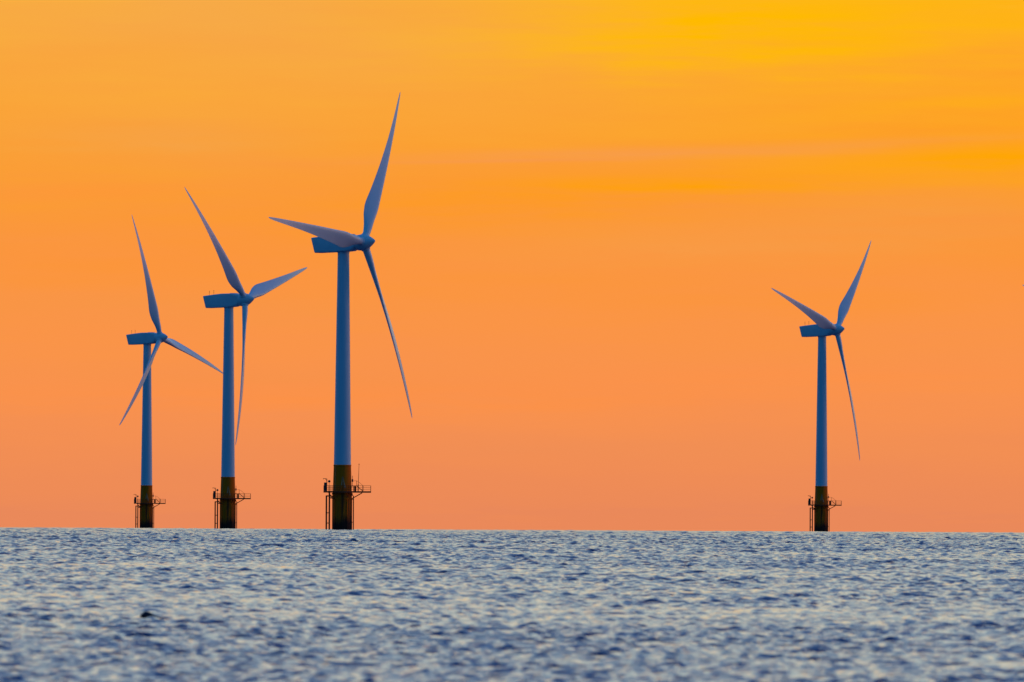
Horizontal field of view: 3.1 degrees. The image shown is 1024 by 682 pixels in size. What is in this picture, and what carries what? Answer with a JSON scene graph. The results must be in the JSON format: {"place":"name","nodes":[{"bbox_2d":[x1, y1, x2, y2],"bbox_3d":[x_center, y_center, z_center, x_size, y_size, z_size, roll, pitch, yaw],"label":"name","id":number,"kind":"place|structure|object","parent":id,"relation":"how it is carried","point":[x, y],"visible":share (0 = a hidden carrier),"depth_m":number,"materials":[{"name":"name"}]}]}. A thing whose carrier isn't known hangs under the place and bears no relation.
{"place":"outdoors","nodes":[
{"label":"outdoors","id":0,"kind":"place"},
{"bbox_2d":[0,527,1023,681],"bbox_3d":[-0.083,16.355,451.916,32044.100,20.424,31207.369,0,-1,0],"label":"sea","id":1,"kind":"structure","parent":0,"point":[330,605],"depth_m":453.13,"materials":[{"name":"liquid"}]},
{"bbox_2d":[119,216,222,527],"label":"wind turbine","id":2,"kind":"object","parent":1,"relation":"in","point":[146,501],"visible":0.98,"depth_m":6027.29,"materials":[{"name":"white paint"}]},
{"bbox_2d":[185,188,306,528],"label":"wind turbine","id":3,"kind":"object","parent":1,"relation":"in","point":[228,303],"visible":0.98,"depth_m":5018.98,"materials":[{"name":"white paint"}]},
{"bbox_2d":[269,94,411,529],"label":"wind turbine","id":4,"kind":"object","parent":1,"relation":"in","point":[343,244],"visible":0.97,"depth_m":3998.67,"materials":[{"name":"white paint"}]},
{"bbox_2d":[771,241,870,531],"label":"wind turbine","id":5,"kind":"object","parent":1,"relation":"in","point":[822,328],"visible":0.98,"depth_m":5685.94,"materials":[{"name":"white paint"}]},
{"bbox_2d":[0,0,1023,531],"label":"sky","id":6,"kind":"structure","parent":0,"point":[590,213],"materials":[{"name":"orange"}]}
]}

